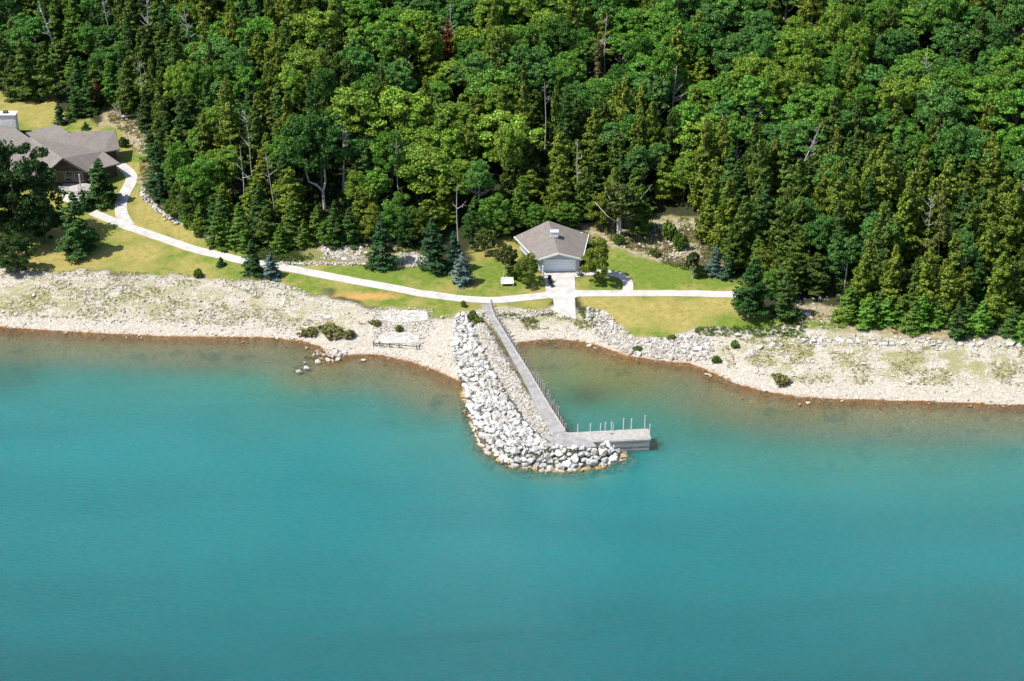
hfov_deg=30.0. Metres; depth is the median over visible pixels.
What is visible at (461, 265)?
spruce tree
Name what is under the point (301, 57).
broadleaf tree
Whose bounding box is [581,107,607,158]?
cedar tree
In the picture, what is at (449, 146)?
broadleaf tree
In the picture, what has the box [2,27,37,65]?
broadleaf tree
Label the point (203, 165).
broadleaf tree
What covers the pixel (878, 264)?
cedar tree
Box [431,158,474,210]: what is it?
broadleaf tree
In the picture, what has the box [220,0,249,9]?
birch tree
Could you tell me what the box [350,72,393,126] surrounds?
broadleaf tree
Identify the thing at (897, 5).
broadleaf tree
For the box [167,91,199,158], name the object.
spruce tree
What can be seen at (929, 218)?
dead tree
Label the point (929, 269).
cedar tree
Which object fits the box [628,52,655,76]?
birch tree
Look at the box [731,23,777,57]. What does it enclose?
birch tree
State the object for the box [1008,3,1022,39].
spruce tree
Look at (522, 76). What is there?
cedar tree
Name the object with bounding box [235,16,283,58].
broadleaf tree
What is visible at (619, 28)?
broadleaf tree
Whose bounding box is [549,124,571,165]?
cedar tree
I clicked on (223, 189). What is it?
cedar tree
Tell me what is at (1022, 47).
cedar tree
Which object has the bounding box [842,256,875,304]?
cedar tree
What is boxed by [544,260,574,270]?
garage door
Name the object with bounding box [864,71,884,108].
birch tree
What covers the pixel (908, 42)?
birch tree
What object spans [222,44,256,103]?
birch tree
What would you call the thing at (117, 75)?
broadleaf tree
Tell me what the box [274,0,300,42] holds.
cedar tree
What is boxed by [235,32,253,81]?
spruce tree
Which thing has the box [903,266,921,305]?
spruce tree
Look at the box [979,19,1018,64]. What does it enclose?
broadleaf tree
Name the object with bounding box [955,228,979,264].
birch tree
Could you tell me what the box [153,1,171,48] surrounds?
spruce tree
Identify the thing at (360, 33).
deciduous tree
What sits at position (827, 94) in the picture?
broadleaf tree
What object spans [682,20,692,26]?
birch tree
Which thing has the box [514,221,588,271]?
garage
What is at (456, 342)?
boulder
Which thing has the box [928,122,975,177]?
broadleaf tree
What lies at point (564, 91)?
spruce tree
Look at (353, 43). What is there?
spruce tree
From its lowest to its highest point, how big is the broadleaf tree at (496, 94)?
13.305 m
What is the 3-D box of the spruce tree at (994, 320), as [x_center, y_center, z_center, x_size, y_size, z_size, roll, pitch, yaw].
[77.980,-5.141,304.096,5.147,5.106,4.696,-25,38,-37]
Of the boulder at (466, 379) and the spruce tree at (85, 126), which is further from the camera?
the spruce tree at (85, 126)
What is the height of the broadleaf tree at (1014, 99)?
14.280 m
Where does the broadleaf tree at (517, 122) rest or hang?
on the ground at (114, 250)
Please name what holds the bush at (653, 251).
on the ground at (114, 250)
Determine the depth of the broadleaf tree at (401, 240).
325.47 m
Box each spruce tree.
[1,55,22,101]
[7,38,40,100]
[25,49,45,85]
[34,0,52,44]
[34,94,43,103]
[44,4,66,52]
[52,102,67,124]
[53,192,100,260]
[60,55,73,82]
[63,0,90,62]
[63,57,83,101]
[64,88,86,120]
[70,56,87,87]
[77,74,100,116]
[77,189,89,212]
[80,121,90,130]
[83,158,122,207]
[88,3,101,51]
[91,28,115,76]
[91,78,103,108]
[100,0,114,42]
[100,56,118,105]
[113,47,125,87]
[117,22,130,69]
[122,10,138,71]
[134,87,154,132]
[136,0,155,39]
[140,130,158,162]
[142,141,176,196]
[147,0,170,42]
[152,177,170,204]
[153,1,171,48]
[155,111,173,155]
[156,52,167,80]
[162,40,170,62]
[165,47,179,119]
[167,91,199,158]
[174,200,187,219]
[189,203,210,233]
[190,56,204,110]
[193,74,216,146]
[201,194,215,233]
[204,209,227,251]
[211,191,235,233]
[215,257,225,267]
[219,219,235,249]
[226,202,253,247]
[231,221,258,252]
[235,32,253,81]
[235,54,260,109]
[236,0,249,19]
[239,89,252,136]
[239,239,264,277]
[245,183,277,236]
[247,0,264,46]
[260,252,281,281]
[268,224,291,253]
[269,98,281,143]
[272,151,307,202]
[279,18,293,63]
[279,200,306,246]
[292,39,309,81]
[295,219,315,248]
[302,77,333,162]
[307,130,332,186]
[307,205,326,245]
[309,0,324,31]
[310,34,328,76]
[325,200,348,248]
[337,207,362,249]
[343,38,366,80]
[348,139,383,207]
[358,0,381,33]
[363,215,400,269]
[416,217,451,274]
[438,18,455,74]
[445,231,468,269]
[448,252,475,288]
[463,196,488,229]
[547,83,570,138]
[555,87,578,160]
[573,175,604,198]
[592,36,602,78]
[617,152,630,184]
[673,136,694,196]
[704,244,724,278]
[718,146,747,208]
[719,255,735,281]
[723,0,742,31]
[731,161,745,207]
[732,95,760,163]
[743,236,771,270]
[749,176,777,245]
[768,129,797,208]
[768,271,802,324]
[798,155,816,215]
[822,213,856,284]
[830,287,861,327]
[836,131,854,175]
[838,100,853,150]
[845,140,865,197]
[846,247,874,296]
[851,288,862,321]
[852,292,882,329]
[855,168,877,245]
[863,0,874,30]
[873,290,886,314]
[876,296,901,327]
[889,296,909,327]
[890,114,910,188]
[894,263,905,299]
[895,222,909,269]
[898,300,923,336]
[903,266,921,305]
[904,293,933,332]
[909,270,929,310]
[923,10,943,49]
[924,111,941,173]
[926,301,948,329]
[939,291,953,325]
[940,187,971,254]
[945,301,969,342]
[953,258,960,308]
[956,295,977,328]
[964,300,993,337]
[975,186,987,230]
[991,294,1007,327]
[996,306,1022,340]
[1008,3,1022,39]
[1010,312,1023,346]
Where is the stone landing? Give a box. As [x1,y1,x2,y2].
[544,432,596,449]
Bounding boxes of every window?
[55,171,64,180]
[65,171,73,180]
[74,171,82,180]
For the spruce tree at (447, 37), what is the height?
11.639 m
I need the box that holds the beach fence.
[373,341,419,349]
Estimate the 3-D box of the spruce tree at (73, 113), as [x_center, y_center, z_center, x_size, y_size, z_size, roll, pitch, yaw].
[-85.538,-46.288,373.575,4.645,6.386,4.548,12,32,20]
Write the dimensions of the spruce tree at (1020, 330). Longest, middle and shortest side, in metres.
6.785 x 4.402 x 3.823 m
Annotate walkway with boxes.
[480,299,566,432]
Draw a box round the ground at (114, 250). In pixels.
[0,0,1023,476]
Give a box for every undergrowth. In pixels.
[18,1,1023,313]
[251,216,829,337]
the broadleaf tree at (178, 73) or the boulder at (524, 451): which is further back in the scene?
the broadleaf tree at (178, 73)
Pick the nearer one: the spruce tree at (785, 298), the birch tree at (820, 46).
the spruce tree at (785, 298)
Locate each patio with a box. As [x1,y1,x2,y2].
[62,193,86,202]
[575,268,584,277]
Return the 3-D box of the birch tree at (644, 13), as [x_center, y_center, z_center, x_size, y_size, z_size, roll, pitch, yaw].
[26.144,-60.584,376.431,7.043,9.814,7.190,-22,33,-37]
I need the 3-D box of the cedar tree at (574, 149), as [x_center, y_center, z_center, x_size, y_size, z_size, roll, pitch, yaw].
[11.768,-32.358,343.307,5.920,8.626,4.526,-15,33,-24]
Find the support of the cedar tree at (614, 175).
on the ground at (114, 250)
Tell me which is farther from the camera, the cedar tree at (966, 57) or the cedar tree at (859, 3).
the cedar tree at (859, 3)
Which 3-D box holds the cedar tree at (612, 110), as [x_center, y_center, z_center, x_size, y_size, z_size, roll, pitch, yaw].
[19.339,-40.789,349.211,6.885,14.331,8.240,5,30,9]
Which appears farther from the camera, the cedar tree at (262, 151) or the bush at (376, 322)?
the cedar tree at (262, 151)
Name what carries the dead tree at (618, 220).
on the ground at (114, 250)
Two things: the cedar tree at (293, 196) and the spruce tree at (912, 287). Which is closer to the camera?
the spruce tree at (912, 287)
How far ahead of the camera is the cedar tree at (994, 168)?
319.04 m
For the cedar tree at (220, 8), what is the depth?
392.82 m
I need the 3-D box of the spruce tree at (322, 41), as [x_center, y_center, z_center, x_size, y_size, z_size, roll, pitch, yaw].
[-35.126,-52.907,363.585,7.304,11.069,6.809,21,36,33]
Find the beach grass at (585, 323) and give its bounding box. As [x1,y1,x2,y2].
[2,268,1023,431]
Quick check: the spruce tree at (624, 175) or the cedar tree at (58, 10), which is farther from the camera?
the cedar tree at (58, 10)
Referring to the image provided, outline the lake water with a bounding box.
[0,328,1023,680]
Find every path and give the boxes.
[89,210,737,303]
[115,162,137,226]
[584,270,632,294]
[622,288,636,293]
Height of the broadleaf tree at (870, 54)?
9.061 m
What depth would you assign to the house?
351.76 m
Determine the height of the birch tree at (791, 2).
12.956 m
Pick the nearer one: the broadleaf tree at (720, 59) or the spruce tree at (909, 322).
the spruce tree at (909, 322)
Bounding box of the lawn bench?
[501,277,513,285]
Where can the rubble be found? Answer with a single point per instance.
(680, 348)
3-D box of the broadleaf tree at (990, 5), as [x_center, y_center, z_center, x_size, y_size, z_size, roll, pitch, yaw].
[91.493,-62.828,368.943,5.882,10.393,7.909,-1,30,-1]
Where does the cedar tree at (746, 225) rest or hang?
on the ground at (114, 250)
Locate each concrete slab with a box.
[377,331,418,343]
[380,310,428,322]
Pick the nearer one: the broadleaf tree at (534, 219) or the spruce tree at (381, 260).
the spruce tree at (381, 260)
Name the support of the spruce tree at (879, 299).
on the ground at (114, 250)
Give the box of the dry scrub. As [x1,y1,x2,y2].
[103,105,908,333]
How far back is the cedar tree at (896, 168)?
322.50 m
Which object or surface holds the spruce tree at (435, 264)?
on the ground at (114, 250)
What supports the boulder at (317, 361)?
on the ground at (114, 250)
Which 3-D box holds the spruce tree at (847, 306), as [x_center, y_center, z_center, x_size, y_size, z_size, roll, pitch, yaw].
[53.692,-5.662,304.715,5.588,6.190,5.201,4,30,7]
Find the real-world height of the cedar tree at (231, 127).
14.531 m
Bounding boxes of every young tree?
[475,229,497,255]
[493,243,518,276]
[513,252,538,284]
[684,249,699,269]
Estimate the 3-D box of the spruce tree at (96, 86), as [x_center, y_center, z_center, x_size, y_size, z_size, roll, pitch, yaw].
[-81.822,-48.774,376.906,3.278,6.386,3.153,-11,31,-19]
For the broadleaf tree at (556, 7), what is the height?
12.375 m
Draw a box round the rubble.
[0,112,1018,476]
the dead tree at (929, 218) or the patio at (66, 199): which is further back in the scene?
the patio at (66, 199)
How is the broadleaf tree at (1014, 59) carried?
on the ground at (114, 250)
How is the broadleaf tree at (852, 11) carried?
on the ground at (114, 250)
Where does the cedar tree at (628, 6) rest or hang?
on the ground at (114, 250)
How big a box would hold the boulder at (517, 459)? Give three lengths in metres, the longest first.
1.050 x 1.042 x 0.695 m
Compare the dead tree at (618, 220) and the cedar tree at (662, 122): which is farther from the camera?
the cedar tree at (662, 122)
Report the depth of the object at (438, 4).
374.55 m
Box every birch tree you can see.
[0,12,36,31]
[14,15,51,47]
[179,42,200,62]
[185,126,205,151]
[198,31,224,58]
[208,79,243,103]
[209,16,240,36]
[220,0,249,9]
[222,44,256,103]
[230,102,252,138]
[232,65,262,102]
[328,0,349,38]
[328,87,358,111]
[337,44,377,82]
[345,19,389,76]
[346,0,381,44]
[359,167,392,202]
[360,61,391,76]
[366,131,388,156]
[373,57,417,129]
[375,24,419,66]
[378,8,400,28]
[387,5,405,25]
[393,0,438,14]
[416,11,445,30]
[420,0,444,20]
[437,3,468,31]
[449,52,494,94]
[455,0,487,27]
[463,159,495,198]
[485,0,510,23]
[497,40,532,88]
[512,62,558,94]
[515,48,551,79]
[521,44,552,91]
[570,36,603,86]
[592,2,630,29]
[595,0,626,43]
[595,182,650,234]
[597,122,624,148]
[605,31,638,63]
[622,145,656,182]
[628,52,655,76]
[633,7,657,31]
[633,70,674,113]
[644,141,670,171]
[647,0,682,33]
[667,101,704,139]
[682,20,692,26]
[704,96,740,130]
[709,71,738,116]
[719,112,753,160]
[729,73,777,119]
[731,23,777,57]
[746,31,780,61]
[753,0,781,18]
[771,30,794,67]
[779,0,797,24]
[787,83,829,116]
[793,28,830,57]
[811,50,842,69]
[812,152,850,197]
[815,10,847,26]
[821,109,854,133]
[822,0,845,10]
[827,234,865,286]
[854,63,907,106]
[859,210,900,239]
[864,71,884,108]
[869,28,903,66]
[885,27,918,53]
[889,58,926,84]
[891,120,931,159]
[893,4,929,52]
[915,0,929,49]
[930,19,983,57]
[939,0,974,23]
[945,33,964,57]
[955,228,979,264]
[959,6,993,34]
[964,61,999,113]
[1000,37,1023,72]
[1001,0,1023,46]
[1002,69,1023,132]
[1013,147,1023,190]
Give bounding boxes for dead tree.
[38,2,54,44]
[102,0,111,40]
[134,52,146,107]
[140,0,152,25]
[180,5,193,42]
[235,150,252,204]
[241,109,252,176]
[262,156,276,221]
[306,166,325,208]
[338,124,351,191]
[391,140,403,201]
[441,5,456,56]
[453,183,464,254]
[542,85,549,148]
[574,140,582,194]
[599,17,617,76]
[617,211,619,234]
[672,67,686,107]
[804,124,820,160]
[918,47,932,74]
[922,194,936,254]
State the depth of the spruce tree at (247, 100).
349.99 m
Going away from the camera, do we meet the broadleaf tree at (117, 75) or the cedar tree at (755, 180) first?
the cedar tree at (755, 180)
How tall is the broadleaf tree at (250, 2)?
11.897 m
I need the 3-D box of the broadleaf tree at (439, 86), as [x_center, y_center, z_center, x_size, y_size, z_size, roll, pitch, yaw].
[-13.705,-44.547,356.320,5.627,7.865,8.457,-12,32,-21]
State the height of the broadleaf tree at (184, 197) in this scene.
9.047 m
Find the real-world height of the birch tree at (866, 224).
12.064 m
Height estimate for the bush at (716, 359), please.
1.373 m
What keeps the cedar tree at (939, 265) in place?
on the ground at (114, 250)
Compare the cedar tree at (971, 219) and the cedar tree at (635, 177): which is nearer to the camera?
the cedar tree at (971, 219)
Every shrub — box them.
[96,192,111,206]
[119,137,129,147]
[506,261,523,278]
[612,233,625,244]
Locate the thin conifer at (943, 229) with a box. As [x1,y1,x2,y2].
[926,181,952,254]
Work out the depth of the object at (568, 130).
344.04 m
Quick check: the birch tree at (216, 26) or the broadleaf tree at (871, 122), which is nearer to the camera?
the broadleaf tree at (871, 122)
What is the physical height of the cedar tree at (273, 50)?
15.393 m
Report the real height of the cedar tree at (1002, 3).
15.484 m
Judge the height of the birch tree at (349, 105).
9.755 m
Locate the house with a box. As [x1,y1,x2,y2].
[0,110,119,196]
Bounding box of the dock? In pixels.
[567,415,650,455]
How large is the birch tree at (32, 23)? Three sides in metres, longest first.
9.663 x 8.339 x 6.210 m
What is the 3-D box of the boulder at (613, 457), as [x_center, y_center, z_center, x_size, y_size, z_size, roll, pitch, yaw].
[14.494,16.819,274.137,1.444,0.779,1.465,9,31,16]
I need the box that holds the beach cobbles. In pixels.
[0,272,1023,413]
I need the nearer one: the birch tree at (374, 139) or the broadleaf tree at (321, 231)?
the broadleaf tree at (321, 231)
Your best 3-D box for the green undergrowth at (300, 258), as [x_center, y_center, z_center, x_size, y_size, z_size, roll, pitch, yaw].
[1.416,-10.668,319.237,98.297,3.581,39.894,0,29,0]
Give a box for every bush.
[193,268,202,278]
[296,326,317,336]
[317,322,344,338]
[342,329,355,338]
[368,319,380,325]
[394,325,403,331]
[461,300,465,306]
[467,310,477,319]
[472,316,483,324]
[633,346,642,351]
[648,248,659,256]
[661,220,677,240]
[667,334,675,339]
[672,232,688,250]
[693,264,707,277]
[711,355,720,362]
[730,340,739,347]
[771,372,790,386]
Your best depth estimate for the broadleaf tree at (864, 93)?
338.09 m
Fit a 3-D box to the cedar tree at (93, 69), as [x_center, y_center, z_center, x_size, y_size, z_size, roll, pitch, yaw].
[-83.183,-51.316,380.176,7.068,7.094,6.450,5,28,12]
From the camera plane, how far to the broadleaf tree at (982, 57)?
348.94 m
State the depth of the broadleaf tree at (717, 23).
363.80 m
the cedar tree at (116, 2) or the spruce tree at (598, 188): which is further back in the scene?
the cedar tree at (116, 2)
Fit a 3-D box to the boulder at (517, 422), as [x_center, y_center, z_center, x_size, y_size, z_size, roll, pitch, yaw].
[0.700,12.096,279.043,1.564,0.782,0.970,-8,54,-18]
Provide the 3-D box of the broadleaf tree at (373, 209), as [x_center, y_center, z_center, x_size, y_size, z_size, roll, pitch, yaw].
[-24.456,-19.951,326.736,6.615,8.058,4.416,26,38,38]
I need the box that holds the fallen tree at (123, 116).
[111,102,136,117]
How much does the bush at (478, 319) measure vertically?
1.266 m
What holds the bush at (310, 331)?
on the ground at (114, 250)
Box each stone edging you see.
[138,186,214,241]
[275,260,372,267]
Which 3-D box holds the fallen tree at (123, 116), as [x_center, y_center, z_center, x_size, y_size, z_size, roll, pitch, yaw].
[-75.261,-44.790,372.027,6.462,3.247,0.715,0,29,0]
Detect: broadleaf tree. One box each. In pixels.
[0,0,24,20]
[0,139,66,244]
[0,167,26,223]
[0,232,36,271]
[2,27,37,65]
[25,183,65,241]
[74,20,101,52]
[78,0,114,10]
[79,0,102,24]
[79,43,127,79]
[101,25,121,47]
[114,71,139,87]
[130,73,155,95]
[147,141,165,156]
[159,170,178,190]
[160,140,192,179]
[162,59,200,101]
[164,1,223,31]
[164,198,177,217]
[168,181,181,205]
[169,23,200,64]
[174,155,225,196]
[174,178,216,219]
[175,0,210,33]
[177,61,213,121]
[179,214,193,227]
[188,220,205,235]
[189,37,239,79]
[192,179,218,216]
[197,105,221,148]
[199,59,235,93]
[204,149,226,174]
[206,144,247,198]
[227,0,274,11]
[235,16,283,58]
[238,17,264,40]
[263,134,303,170]
[273,65,306,104]
[277,108,362,201]
[279,8,345,49]
[280,43,326,80]
[281,114,322,158]
[305,64,343,106]
[315,219,336,243]
[320,0,347,13]
[323,86,388,143]
[335,135,372,167]
[338,0,384,45]
[344,170,369,201]
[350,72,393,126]
[353,202,381,242]
[361,137,412,187]
[366,85,433,136]
[372,127,408,201]
[380,0,393,8]
[380,191,414,238]
[391,214,413,245]
[393,141,461,202]
[395,9,433,71]
[398,125,442,152]
[403,207,434,243]
[413,29,445,62]
[418,80,451,101]
[423,101,485,140]
[427,129,465,184]
[428,59,472,96]
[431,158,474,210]
[443,0,473,27]
[449,36,484,60]
[451,25,482,53]
[458,210,491,246]
[463,50,496,75]
[464,67,520,129]
[464,169,490,197]
[465,109,549,167]
[472,0,505,31]
[478,84,521,122]
[478,192,514,230]
[480,25,520,59]
[482,123,526,166]
[487,210,514,235]
[498,22,535,49]
[501,0,538,24]
[510,21,561,55]
[519,202,552,228]
[523,0,564,24]
[528,8,565,45]
[539,0,593,16]
[543,13,579,55]
[544,57,575,95]
[545,12,596,36]
[552,200,583,226]
[554,50,586,86]
[559,80,593,108]
[566,27,595,60]
[569,92,603,132]
[574,0,606,26]
[579,236,608,283]
[583,191,608,228]
[584,77,611,102]
[588,80,634,117]
[602,63,633,88]
[609,7,647,43]
[613,110,646,146]
[616,72,649,114]
[623,32,654,95]
[631,0,646,6]
[634,27,669,57]
[642,44,678,118]
[649,0,701,21]
[657,16,691,48]
[667,156,699,201]
[669,68,697,105]
[673,113,736,156]
[675,21,722,74]
[677,80,721,111]
[682,0,727,22]
[690,2,725,67]
[699,0,768,32]
[709,35,758,74]
[718,31,749,68]
[721,88,758,120]
[722,52,771,93]
[743,9,780,34]
[745,123,795,160]
[747,33,775,96]
[749,244,779,281]
[756,60,791,117]
[762,266,795,297]
[765,102,816,137]
[769,120,829,160]
[773,27,817,71]
[778,54,827,111]
[782,15,805,44]
[787,196,818,231]
[802,213,837,252]
[811,26,832,49]
[811,84,847,124]
[812,63,843,116]
[818,2,850,52]
[824,45,866,90]
[830,3,860,37]
[835,22,873,68]
[836,40,884,64]
[844,83,878,121]
[852,116,884,146]
[856,0,896,61]
[870,108,919,133]
[874,72,915,131]
[880,0,915,26]
[883,53,921,98]
[891,197,937,230]
[899,131,937,175]
[901,48,954,74]
[911,80,970,130]
[912,75,942,131]
[923,55,979,91]
[926,0,965,52]
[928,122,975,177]
[930,66,980,117]
[939,125,999,195]
[961,74,1009,128]
[971,0,998,15]
[973,13,1005,50]
[974,46,1008,66]
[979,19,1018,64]
[980,135,1015,167]
[985,88,1023,142]
[986,66,1015,98]
[991,45,1023,79]
[996,126,1023,164]
[1000,160,1023,194]
[1011,63,1023,71]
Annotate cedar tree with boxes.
[0,31,20,86]
[1,20,30,60]
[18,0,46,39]
[29,41,66,98]
[46,0,64,37]
[46,36,61,57]
[50,41,69,79]
[56,0,65,18]
[60,30,80,69]
[61,0,83,40]
[62,0,85,37]
[79,65,105,99]
[102,0,115,24]
[111,0,124,25]
[112,4,123,41]
[113,6,143,49]
[113,58,143,108]
[117,77,138,117]
[122,1,143,27]
[125,0,141,23]
[129,27,158,83]
[138,25,157,70]
[139,0,162,25]
[143,56,156,121]
[150,99,173,137]
[151,70,173,121]
[153,25,166,68]
[162,126,194,167]
[163,0,181,25]
[164,17,185,83]
[170,93,201,138]
[171,18,189,52]
[186,42,199,84]
[195,112,213,167]
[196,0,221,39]
[197,16,212,41]
[200,30,210,56]
[201,37,216,100]
[208,166,231,205]
[211,101,248,164]
[212,74,238,125]
[213,90,241,148]
[213,182,238,220]
[215,0,225,11]
[220,0,242,58]
[233,177,272,217]
[241,103,263,169]
[242,91,271,143]
[246,32,269,97]
[251,159,277,201]
[252,206,278,243]
[255,132,279,177]
[257,59,275,127]
[259,0,280,46]
[261,28,294,90]
[261,62,276,104]
[263,82,293,139]
[266,24,283,63]
[269,0,283,25]
[270,167,309,219]
[272,90,292,163]
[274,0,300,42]
[279,0,308,48]
[279,191,308,230]
[297,0,309,26]
[297,79,318,115]
[300,0,312,44]
[309,50,334,112]
[317,98,336,143]
[324,2,345,56]
[324,39,337,70]
[330,52,345,86]
[340,21,369,76]
[340,57,356,119]
[342,187,375,239]
[365,65,393,141]
[365,187,381,223]
[374,25,394,62]
[393,36,422,103]
[404,76,415,120]
[406,5,420,60]
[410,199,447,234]
[414,75,443,138]
[418,18,442,87]
[431,178,458,224]
[432,92,453,141]
[452,92,471,135]
[458,118,480,161]
[460,93,493,154]
[485,0,499,42]
[485,190,510,216]
[487,29,517,96]
[488,65,513,113]
[500,157,517,207]
[506,176,533,227]
[509,169,544,203]
[510,60,530,109]
[512,139,546,187]
[514,85,535,153]
[528,89,548,144]
[537,172,576,204]
[540,154,575,216]
[541,131,575,187]
[546,83,562,150]
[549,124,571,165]
[553,0,586,64]
[564,96,589,148]
[570,139,584,176]
[570,150,593,186]
[570,166,598,220]
[579,6,597,36]
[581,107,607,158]
[582,141,607,180]
[593,10,615,67]
[593,96,611,153]
[598,133,627,181]
[602,172,622,205]
[604,81,629,149]
[605,167,627,224]
[610,0,635,28]
[614,76,633,156]
[620,143,638,182]
[626,105,655,181]
[626,167,656,214]
[627,83,650,142]
[628,184,655,234]
[638,0,653,33]
[643,101,662,170]
[646,101,665,148]
[651,41,671,105]
[652,156,682,202]
[656,108,681,165]
[669,22,690,98]
[678,86,707,149]
[684,10,708,75]
[686,57,713,104]
[687,116,719,210]
[693,171,720,241]
[694,95,718,149]
[701,116,734,193]
[702,177,738,252]
[720,220,749,269]
[725,195,762,257]
[740,121,767,201]
[743,184,774,227]
[746,139,773,213]
[762,190,792,260]
[765,0,784,31]
[767,138,784,194]
[774,246,806,293]
[777,199,816,259]
[781,0,799,10]
[784,158,811,227]
[786,230,812,266]
[792,0,824,28]
[796,0,827,43]
[798,252,832,295]
[807,162,830,233]
[808,146,825,188]
[817,199,851,253]
[819,93,846,155]
[819,159,845,224]
[821,144,829,158]
[825,125,845,215]
[841,46,866,117]
[841,96,865,152]
[841,169,862,236]
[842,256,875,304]
[843,128,865,167]
[855,0,876,41]
[857,136,881,174]
[858,132,880,190]
[858,148,880,217]
[862,201,890,252]
[863,200,904,278]
[867,149,897,217]
[868,249,888,303]
[873,6,902,70]
[875,139,893,200]
[875,244,907,305]
[878,103,907,161]
[890,157,901,187]
[890,171,905,224]
[892,87,916,121]
[892,162,929,252]
[893,185,923,261]
[901,255,923,297]
[906,143,934,197]
[908,244,939,314]
[913,115,944,185]
[917,175,943,251]
[927,264,961,321]
[933,255,943,281]
[936,156,963,240]
[937,233,969,289]
[951,266,976,310]
[955,158,978,225]
[959,48,978,92]
[959,194,981,267]
[966,0,989,31]
[966,10,987,75]
[969,256,991,306]
[970,212,1002,279]
[972,132,1000,188]
[975,189,1002,245]
[976,98,997,135]
[976,145,1005,207]
[983,251,1017,320]
[986,175,1013,234]
[987,246,1009,284]
[989,179,1023,264]
[995,0,1011,34]
[996,185,1023,254]
[1001,260,1023,310]
[1013,33,1023,72]
[1013,243,1023,270]
[1013,256,1023,300]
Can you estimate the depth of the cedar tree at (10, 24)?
392.06 m
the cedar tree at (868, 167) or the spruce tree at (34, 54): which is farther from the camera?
the spruce tree at (34, 54)
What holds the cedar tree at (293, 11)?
on the ground at (114, 250)
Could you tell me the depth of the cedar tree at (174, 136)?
348.31 m
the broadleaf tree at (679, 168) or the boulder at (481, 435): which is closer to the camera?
the boulder at (481, 435)
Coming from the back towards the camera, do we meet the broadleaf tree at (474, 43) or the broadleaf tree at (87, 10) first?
the broadleaf tree at (87, 10)
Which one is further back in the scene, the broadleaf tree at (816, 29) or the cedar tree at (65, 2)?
the cedar tree at (65, 2)
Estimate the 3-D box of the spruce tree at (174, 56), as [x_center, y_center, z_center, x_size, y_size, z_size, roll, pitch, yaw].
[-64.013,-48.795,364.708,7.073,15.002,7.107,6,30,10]
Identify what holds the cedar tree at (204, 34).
on the ground at (114, 250)
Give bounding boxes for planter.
[576,270,581,275]
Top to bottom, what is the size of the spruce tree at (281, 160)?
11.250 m
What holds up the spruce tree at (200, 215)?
on the ground at (114, 250)
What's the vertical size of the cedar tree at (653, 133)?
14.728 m
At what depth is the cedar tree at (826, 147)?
328.51 m
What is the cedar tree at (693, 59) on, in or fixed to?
on the ground at (114, 250)
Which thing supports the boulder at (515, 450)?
on the ground at (114, 250)
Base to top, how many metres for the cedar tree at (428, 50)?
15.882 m
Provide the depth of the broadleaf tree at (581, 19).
374.45 m
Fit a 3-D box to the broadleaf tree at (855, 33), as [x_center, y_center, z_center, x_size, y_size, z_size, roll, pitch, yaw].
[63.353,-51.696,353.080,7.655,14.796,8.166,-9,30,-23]
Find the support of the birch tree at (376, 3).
on the ground at (114, 250)
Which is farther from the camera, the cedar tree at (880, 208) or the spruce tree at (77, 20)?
the spruce tree at (77, 20)
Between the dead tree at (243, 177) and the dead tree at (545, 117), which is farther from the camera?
the dead tree at (545, 117)
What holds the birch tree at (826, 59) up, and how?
on the ground at (114, 250)
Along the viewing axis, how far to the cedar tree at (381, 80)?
343.69 m
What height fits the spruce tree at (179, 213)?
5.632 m
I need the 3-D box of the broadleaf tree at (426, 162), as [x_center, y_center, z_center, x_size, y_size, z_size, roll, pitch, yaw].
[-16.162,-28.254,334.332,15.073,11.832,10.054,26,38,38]
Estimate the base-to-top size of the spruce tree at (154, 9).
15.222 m
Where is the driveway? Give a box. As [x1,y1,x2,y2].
[537,271,578,318]
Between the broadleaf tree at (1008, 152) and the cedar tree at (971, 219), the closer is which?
the cedar tree at (971, 219)
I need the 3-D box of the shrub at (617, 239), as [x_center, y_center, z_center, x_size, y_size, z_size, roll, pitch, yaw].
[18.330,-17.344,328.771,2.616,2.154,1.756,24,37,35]
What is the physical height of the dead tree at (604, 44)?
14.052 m
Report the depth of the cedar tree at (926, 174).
319.99 m
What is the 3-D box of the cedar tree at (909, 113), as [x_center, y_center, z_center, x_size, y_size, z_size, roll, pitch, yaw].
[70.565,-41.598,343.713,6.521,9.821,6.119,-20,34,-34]
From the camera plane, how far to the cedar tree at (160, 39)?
377.12 m
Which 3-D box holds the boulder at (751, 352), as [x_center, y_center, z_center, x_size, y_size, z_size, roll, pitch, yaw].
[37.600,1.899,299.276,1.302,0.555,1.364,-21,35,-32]
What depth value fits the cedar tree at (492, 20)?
364.15 m
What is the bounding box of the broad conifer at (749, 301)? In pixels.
[730,257,773,316]
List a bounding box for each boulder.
[315,359,320,364]
[451,340,459,345]
[459,362,464,367]
[463,377,469,381]
[477,420,483,427]
[478,432,484,437]
[481,412,490,419]
[499,454,507,461]
[510,447,519,454]
[512,420,521,424]
[515,456,520,462]
[520,427,528,432]
[522,448,528,455]
[526,439,532,443]
[527,457,534,462]
[530,447,538,453]
[555,449,562,455]
[557,463,564,469]
[562,460,571,466]
[571,444,577,450]
[571,453,578,462]
[586,458,597,464]
[598,448,606,455]
[601,457,607,462]
[604,440,611,447]
[610,455,617,460]
[693,346,702,350]
[748,349,755,355]
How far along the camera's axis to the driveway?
315.84 m
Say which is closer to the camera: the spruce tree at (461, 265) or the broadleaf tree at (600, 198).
the spruce tree at (461, 265)
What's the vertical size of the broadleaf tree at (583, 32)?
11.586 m

